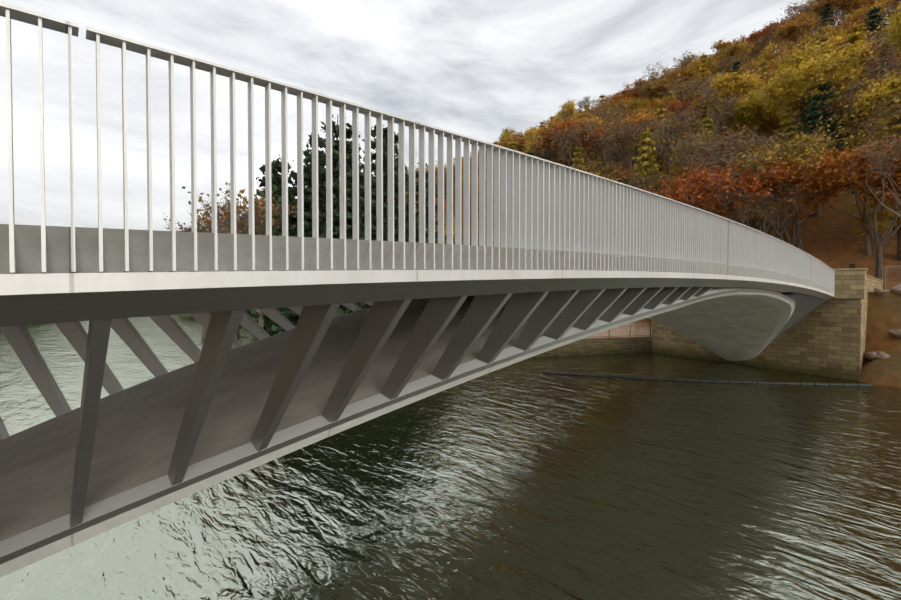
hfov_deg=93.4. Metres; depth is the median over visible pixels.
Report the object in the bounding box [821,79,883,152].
full tree
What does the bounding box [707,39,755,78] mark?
full tree
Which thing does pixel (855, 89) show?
tree
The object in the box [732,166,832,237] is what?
bare tree
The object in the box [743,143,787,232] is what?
larch tree
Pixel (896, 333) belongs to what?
bank rock
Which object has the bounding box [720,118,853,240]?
tree
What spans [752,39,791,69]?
tree
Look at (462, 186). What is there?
larch tree
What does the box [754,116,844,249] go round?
tree
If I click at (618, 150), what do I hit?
bare tree
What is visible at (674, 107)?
tree
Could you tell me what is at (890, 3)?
full tree
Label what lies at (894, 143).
bare tree
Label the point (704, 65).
larch tree
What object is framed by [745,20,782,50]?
full tree
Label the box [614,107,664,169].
tree
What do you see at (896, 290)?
bank rock
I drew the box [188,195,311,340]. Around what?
shrub
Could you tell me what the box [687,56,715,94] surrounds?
full tree
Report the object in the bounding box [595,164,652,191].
tree
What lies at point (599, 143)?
full tree
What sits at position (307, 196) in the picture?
pine tree
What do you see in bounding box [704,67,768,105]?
full tree
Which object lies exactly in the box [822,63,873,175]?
larch tree
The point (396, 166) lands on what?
pine tree
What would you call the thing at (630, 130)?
bare tree
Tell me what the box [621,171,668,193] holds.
bare tree
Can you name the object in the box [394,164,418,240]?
pine tree
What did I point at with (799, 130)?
larch tree
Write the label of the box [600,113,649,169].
bare tree
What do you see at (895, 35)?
young tree
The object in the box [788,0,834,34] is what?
bare tree
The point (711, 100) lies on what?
tree
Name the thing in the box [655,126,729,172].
bare tree
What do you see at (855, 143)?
full tree
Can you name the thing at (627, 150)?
tree
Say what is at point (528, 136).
full tree
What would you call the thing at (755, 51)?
bare tree
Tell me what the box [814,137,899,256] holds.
bare tree
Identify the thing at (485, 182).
tree
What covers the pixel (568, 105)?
young tree
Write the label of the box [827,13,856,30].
tree
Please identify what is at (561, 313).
bridge struts
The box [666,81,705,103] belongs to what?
full tree
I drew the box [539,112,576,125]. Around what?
tree
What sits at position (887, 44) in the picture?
bare tree
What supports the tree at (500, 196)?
on the terrain
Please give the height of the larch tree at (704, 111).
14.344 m
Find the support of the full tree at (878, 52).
on the terrain
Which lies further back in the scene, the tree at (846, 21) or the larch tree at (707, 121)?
the tree at (846, 21)
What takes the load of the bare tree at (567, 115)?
on the terrain
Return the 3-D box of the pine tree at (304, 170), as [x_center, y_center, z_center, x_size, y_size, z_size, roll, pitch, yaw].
[-17.513,-6.080,51.539,13.263,24.576,12.152,-1,1,-31]
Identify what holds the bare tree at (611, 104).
on the terrain
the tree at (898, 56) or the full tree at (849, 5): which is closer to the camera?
the tree at (898, 56)
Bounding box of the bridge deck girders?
[0,224,833,326]
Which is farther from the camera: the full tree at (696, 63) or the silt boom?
the full tree at (696, 63)
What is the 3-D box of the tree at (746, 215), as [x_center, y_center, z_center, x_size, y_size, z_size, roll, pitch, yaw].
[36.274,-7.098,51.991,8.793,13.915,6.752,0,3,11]
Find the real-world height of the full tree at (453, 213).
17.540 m
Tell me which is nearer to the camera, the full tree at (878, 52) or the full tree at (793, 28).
the full tree at (878, 52)
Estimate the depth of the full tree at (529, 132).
163.28 m
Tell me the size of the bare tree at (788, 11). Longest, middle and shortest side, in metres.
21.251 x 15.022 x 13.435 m
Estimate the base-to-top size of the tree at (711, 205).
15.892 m
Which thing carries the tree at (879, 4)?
on the terrain
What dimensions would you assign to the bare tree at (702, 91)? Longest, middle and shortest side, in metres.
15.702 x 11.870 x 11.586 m
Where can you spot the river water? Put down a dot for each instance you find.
(528, 478)
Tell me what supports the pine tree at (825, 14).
on the terrain
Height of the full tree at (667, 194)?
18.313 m
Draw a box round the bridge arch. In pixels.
[0,288,795,577]
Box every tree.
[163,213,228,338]
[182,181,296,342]
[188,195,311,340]
[197,198,248,333]
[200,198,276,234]
[239,190,292,334]
[240,155,311,333]
[242,160,323,340]
[249,160,291,330]
[251,153,339,316]
[276,113,376,313]
[289,126,325,225]
[293,123,376,315]
[333,161,387,313]
[359,125,417,242]
[360,155,408,307]
[371,132,428,241]
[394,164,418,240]
[405,163,454,243]
[416,192,437,213]
[417,178,446,198]
[426,213,470,244]
[435,207,470,219]
[436,199,462,213]
[444,171,454,198]
[453,166,470,219]
[462,188,500,215]
[462,220,500,246]
[470,173,500,191]
[485,150,519,173]
[493,181,500,245]
[498,128,517,142]
[499,135,532,152]
[507,138,517,150]
[517,132,547,151]
[521,125,547,136]
[523,138,551,156]
[524,129,564,160]
[528,127,574,166]
[530,117,616,169]
[531,126,549,136]
[537,137,573,159]
[538,130,556,161]
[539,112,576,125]
[546,114,606,166]
[551,153,591,166]
[554,99,579,117]
[556,113,579,122]
[568,109,574,117]
[571,142,585,170]
[573,110,595,122]
[575,96,595,110]
[575,155,622,177]
[577,117,615,169]
[582,118,613,168]
[583,117,604,167]
[584,98,622,150]
[588,97,638,169]
[588,114,662,171]
[589,134,635,170]
[592,114,644,166]
[594,94,607,120]
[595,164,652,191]
[600,96,643,121]
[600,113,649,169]
[602,96,623,114]
[606,114,625,165]
[608,93,633,104]
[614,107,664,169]
[616,110,655,176]
[618,134,647,166]
[621,82,636,97]
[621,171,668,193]
[628,78,647,99]
[629,97,686,159]
[631,72,659,96]
[631,126,663,192]
[632,93,664,102]
[633,61,674,88]
[636,95,667,108]
[636,119,694,179]
[636,134,675,175]
[637,77,678,102]
[642,186,689,202]
[643,96,698,169]
[644,101,678,187]
[650,113,694,184]
[653,163,727,209]
[655,78,708,136]
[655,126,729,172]
[656,101,703,165]
[657,153,779,218]
[658,90,681,155]
[659,187,735,217]
[660,128,742,174]
[661,63,699,89]
[663,111,703,144]
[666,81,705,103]
[666,131,695,182]
[669,75,697,86]
[672,50,697,67]
[676,71,715,147]
[679,119,720,163]
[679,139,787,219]
[684,73,718,113]
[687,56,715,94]
[688,122,790,219]
[690,80,724,133]
[691,114,722,210]
[692,52,714,111]
[693,101,714,154]
[693,129,771,217]
[696,55,714,102]
[703,91,722,133]
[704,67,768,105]
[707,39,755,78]
[707,91,744,136]
[708,38,735,77]
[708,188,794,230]
[710,52,749,71]
[713,50,753,74]
[715,69,779,143]
[715,95,749,171]
[717,88,777,141]
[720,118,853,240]
[729,61,742,75]
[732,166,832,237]
[735,73,791,146]
[736,58,773,75]
[738,61,770,76]
[738,158,850,245]
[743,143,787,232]
[744,38,774,60]
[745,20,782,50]
[748,59,775,144]
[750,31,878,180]
[751,34,783,50]
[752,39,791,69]
[752,104,799,148]
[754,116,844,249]
[755,34,794,56]
[763,15,799,44]
[765,46,794,112]
[769,9,820,45]
[772,45,837,74]
[773,9,816,43]
[775,37,832,129]
[775,40,796,51]
[775,103,803,149]
[776,0,819,40]
[786,46,895,120]
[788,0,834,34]
[788,77,858,217]
[788,88,834,128]
[791,22,847,51]
[793,120,812,140]
[798,16,853,45]
[801,136,900,286]
[805,26,886,56]
[806,0,872,23]
[807,0,833,28]
[810,13,838,32]
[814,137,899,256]
[815,4,836,29]
[815,21,888,147]
[820,10,845,25]
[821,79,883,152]
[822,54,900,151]
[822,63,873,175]
[826,72,871,146]
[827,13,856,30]
[830,22,889,44]
[834,1,863,21]
[834,5,887,33]
[834,26,897,78]
[836,131,900,217]
[839,0,893,26]
[844,41,896,75]
[845,49,900,140]
[845,69,900,229]
[845,75,900,260]
[856,94,900,139]
[860,33,899,73]
[864,7,900,78]
[870,0,899,27]
[871,31,900,66]
[874,0,900,23]
[877,1,900,67]
[887,53,900,70]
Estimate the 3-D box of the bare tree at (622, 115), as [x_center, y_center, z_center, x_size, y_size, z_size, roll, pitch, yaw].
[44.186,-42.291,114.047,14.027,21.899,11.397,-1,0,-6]
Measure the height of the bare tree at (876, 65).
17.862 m
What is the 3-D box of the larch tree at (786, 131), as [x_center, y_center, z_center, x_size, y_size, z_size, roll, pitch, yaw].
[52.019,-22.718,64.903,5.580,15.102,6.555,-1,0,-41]
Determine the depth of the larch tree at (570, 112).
166.90 m
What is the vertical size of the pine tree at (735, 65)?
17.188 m
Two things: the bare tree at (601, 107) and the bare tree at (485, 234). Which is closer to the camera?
the bare tree at (485, 234)
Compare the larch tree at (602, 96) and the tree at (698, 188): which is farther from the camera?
the larch tree at (602, 96)
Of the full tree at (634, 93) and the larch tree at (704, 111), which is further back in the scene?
the full tree at (634, 93)
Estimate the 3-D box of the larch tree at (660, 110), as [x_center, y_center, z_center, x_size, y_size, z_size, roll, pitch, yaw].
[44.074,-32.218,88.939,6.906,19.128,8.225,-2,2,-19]
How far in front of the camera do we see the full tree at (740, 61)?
132.93 m
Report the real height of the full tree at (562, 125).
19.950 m
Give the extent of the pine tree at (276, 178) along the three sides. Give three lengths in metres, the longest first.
23.566 x 12.529 x 10.316 m
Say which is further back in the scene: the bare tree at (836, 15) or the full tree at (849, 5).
the bare tree at (836, 15)
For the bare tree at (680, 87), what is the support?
on the terrain
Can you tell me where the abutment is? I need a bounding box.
[652,268,882,380]
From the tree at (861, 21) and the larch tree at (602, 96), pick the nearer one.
the tree at (861, 21)
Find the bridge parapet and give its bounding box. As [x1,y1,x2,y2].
[0,2,834,294]
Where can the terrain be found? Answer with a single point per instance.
(827, 240)
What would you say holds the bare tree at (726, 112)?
on the terrain
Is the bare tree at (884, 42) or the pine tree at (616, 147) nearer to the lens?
the bare tree at (884, 42)
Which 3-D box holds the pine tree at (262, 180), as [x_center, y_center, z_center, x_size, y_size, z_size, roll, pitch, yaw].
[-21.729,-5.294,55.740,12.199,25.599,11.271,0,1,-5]
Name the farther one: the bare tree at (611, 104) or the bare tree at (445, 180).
the bare tree at (611, 104)
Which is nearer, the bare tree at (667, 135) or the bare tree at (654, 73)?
the bare tree at (667, 135)
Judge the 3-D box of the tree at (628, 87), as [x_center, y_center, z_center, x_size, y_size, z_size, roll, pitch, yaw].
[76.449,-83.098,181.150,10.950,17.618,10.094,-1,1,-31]
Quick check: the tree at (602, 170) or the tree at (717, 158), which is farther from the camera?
the tree at (602, 170)
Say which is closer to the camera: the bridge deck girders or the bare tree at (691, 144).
the bridge deck girders
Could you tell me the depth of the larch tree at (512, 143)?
120.27 m
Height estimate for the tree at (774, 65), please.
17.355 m
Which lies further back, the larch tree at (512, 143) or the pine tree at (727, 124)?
the larch tree at (512, 143)
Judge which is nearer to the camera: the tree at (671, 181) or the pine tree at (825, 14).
the tree at (671, 181)
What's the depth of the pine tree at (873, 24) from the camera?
88.76 m
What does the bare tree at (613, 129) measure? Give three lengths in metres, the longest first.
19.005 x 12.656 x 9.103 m
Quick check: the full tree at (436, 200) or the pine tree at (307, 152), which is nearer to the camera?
the pine tree at (307, 152)
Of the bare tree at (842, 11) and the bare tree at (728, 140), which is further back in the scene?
the bare tree at (842, 11)
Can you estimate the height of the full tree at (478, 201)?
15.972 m
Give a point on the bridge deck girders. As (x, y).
(31, 293)
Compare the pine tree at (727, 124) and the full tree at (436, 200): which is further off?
the full tree at (436, 200)
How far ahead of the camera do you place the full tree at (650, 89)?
129.84 m
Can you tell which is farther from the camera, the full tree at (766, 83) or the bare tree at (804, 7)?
the bare tree at (804, 7)
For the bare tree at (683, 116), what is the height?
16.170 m
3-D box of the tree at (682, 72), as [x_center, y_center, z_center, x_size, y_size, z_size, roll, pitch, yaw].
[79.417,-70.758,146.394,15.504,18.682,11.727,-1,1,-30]
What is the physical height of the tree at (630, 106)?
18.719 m
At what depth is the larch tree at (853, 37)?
68.57 m
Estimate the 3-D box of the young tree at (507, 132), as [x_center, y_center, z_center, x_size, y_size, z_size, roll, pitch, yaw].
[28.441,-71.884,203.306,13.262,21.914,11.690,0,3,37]
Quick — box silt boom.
[543,371,871,385]
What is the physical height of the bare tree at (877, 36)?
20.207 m
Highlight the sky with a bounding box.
[0,0,888,233]
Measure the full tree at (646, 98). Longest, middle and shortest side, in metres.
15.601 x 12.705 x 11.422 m
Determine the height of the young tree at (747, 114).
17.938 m
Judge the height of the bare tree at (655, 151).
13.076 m
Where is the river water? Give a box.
[0,314,900,599]
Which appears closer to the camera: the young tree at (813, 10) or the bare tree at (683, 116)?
the bare tree at (683, 116)
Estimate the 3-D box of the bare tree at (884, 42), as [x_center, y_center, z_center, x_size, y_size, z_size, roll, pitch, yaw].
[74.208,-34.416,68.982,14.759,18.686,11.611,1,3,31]
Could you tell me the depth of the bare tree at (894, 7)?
100.56 m
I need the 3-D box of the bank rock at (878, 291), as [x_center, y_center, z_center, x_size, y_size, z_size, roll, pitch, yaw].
[32.464,-0.691,32.169,0.620,0.412,0.766,21,30,39]
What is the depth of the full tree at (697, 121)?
89.08 m
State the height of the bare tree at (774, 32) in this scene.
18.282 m
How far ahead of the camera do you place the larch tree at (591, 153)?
124.79 m
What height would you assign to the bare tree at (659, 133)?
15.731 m
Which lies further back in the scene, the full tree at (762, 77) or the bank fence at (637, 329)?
the full tree at (762, 77)
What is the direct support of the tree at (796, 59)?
on the terrain
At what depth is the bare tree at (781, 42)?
122.45 m
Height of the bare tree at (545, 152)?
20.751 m
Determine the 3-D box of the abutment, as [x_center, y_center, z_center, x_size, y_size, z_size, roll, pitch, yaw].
[35.602,2.378,46.297,35.160,9.680,15.820,-1,1,-42]
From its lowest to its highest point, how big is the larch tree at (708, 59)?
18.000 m
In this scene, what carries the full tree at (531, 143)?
on the terrain
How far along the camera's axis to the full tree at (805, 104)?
67.17 m
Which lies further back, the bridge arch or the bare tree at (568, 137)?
the bare tree at (568, 137)
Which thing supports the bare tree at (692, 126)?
on the terrain
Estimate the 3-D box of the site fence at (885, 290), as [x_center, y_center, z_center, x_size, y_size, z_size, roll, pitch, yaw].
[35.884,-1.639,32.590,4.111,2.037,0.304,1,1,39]
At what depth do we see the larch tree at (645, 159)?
74.06 m
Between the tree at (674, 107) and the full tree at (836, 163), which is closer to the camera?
the full tree at (836, 163)
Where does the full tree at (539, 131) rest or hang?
on the terrain
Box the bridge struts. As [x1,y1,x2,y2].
[0,287,825,527]
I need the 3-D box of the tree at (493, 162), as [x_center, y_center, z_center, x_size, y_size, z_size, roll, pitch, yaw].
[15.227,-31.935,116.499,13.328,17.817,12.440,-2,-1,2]
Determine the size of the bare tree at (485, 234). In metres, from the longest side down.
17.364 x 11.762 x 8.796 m
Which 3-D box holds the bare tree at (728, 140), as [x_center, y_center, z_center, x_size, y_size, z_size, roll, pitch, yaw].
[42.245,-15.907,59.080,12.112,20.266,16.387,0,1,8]
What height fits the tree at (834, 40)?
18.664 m
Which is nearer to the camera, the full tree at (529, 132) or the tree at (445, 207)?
the tree at (445, 207)
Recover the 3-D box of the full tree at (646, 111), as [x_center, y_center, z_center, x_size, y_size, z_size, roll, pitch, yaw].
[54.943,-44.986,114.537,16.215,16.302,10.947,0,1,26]
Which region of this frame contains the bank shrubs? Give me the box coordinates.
[249,308,338,335]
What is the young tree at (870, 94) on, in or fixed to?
on the terrain
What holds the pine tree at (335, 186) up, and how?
on the terrain
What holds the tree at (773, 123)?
on the terrain
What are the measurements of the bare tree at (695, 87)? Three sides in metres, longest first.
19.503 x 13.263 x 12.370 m
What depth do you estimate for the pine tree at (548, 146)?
108.10 m
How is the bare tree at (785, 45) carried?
on the terrain
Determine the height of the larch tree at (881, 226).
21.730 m
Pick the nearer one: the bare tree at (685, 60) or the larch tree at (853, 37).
the larch tree at (853, 37)
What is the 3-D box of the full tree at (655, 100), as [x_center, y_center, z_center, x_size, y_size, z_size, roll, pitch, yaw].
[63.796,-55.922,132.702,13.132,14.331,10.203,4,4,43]
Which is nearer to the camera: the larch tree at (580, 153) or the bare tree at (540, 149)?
the larch tree at (580, 153)
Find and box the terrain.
[179,63,900,387]
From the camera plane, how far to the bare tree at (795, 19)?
130.77 m
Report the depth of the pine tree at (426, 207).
56.95 m
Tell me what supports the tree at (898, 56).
on the terrain
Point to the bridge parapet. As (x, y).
(548, 205)
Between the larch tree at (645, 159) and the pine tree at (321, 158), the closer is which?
the pine tree at (321, 158)
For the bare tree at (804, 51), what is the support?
on the terrain
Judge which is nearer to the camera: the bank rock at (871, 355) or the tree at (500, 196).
the bank rock at (871, 355)
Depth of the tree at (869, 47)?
74.28 m
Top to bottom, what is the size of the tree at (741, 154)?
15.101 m
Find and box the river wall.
[284,331,651,356]
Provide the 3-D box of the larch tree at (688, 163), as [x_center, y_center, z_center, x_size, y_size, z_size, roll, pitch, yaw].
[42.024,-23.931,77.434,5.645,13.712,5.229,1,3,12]
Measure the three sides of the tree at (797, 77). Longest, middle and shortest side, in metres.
22.172 x 15.060 x 12.356 m
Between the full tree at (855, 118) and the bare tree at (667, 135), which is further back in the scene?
the bare tree at (667, 135)
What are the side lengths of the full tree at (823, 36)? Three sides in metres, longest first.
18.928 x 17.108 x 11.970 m
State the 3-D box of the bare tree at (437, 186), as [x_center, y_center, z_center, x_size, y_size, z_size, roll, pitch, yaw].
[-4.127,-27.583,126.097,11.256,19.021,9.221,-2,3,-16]
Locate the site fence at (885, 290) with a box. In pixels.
[884,266,900,291]
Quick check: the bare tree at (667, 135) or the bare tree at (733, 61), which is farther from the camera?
the bare tree at (733, 61)
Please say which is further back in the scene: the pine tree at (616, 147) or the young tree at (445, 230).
the pine tree at (616, 147)
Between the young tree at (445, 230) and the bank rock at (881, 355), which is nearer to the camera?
the bank rock at (881, 355)
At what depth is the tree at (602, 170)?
81.52 m
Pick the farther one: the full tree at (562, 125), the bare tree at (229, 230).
the full tree at (562, 125)
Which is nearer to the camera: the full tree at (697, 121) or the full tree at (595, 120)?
the full tree at (697, 121)
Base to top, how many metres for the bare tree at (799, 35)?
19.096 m
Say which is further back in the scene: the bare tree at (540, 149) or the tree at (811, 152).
the bare tree at (540, 149)
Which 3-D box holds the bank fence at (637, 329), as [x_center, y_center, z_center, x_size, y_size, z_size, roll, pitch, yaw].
[-4.997,3.040,47.969,50.672,1.200,10.552,0,1,22]
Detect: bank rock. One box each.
[864,351,876,359]
[874,288,884,293]
[875,351,889,358]
[889,285,900,294]
[889,329,900,338]
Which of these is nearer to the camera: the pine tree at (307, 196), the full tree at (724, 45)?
the pine tree at (307, 196)
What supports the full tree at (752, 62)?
on the terrain
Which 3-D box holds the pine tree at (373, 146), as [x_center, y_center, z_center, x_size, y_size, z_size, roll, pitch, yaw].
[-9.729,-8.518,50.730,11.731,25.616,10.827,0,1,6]
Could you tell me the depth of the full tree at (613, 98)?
147.65 m
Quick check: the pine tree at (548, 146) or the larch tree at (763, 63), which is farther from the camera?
the pine tree at (548, 146)
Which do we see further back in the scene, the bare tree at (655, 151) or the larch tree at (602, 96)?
the larch tree at (602, 96)
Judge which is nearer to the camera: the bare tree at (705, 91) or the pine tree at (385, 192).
the pine tree at (385, 192)
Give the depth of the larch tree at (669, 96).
107.78 m
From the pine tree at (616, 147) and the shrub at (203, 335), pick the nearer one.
the shrub at (203, 335)
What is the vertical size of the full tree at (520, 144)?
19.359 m
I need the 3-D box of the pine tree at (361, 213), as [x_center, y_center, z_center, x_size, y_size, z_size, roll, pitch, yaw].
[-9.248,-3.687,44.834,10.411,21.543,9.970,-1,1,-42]
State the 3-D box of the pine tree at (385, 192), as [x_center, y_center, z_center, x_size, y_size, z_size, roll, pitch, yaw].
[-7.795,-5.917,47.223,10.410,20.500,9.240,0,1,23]
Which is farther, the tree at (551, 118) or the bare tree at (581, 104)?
the bare tree at (581, 104)
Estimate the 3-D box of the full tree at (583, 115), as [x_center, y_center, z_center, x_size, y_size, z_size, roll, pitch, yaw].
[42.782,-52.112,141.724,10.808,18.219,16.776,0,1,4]
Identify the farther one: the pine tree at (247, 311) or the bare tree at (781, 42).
the bare tree at (781, 42)
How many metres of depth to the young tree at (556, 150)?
118.18 m
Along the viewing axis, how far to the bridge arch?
7.77 m
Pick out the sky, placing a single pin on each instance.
(477, 69)
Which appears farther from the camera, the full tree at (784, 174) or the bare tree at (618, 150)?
the bare tree at (618, 150)
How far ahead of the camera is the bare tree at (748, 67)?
107.45 m
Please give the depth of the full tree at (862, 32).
91.16 m
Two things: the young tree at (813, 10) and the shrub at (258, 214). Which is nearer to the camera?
the shrub at (258, 214)
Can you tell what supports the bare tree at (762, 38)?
on the terrain
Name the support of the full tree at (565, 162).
on the terrain
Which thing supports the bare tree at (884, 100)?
on the terrain
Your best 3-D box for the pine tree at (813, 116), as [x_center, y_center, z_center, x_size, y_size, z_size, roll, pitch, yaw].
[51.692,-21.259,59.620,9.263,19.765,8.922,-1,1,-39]
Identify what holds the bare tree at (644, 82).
on the terrain
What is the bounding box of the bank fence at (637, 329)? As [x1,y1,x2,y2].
[587,325,650,337]
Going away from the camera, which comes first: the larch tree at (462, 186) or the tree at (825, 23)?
the larch tree at (462, 186)
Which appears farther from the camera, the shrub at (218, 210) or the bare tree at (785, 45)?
the bare tree at (785, 45)
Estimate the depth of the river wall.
41.70 m
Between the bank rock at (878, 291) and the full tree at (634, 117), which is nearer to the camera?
the bank rock at (878, 291)
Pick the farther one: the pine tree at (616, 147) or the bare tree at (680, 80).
the bare tree at (680, 80)

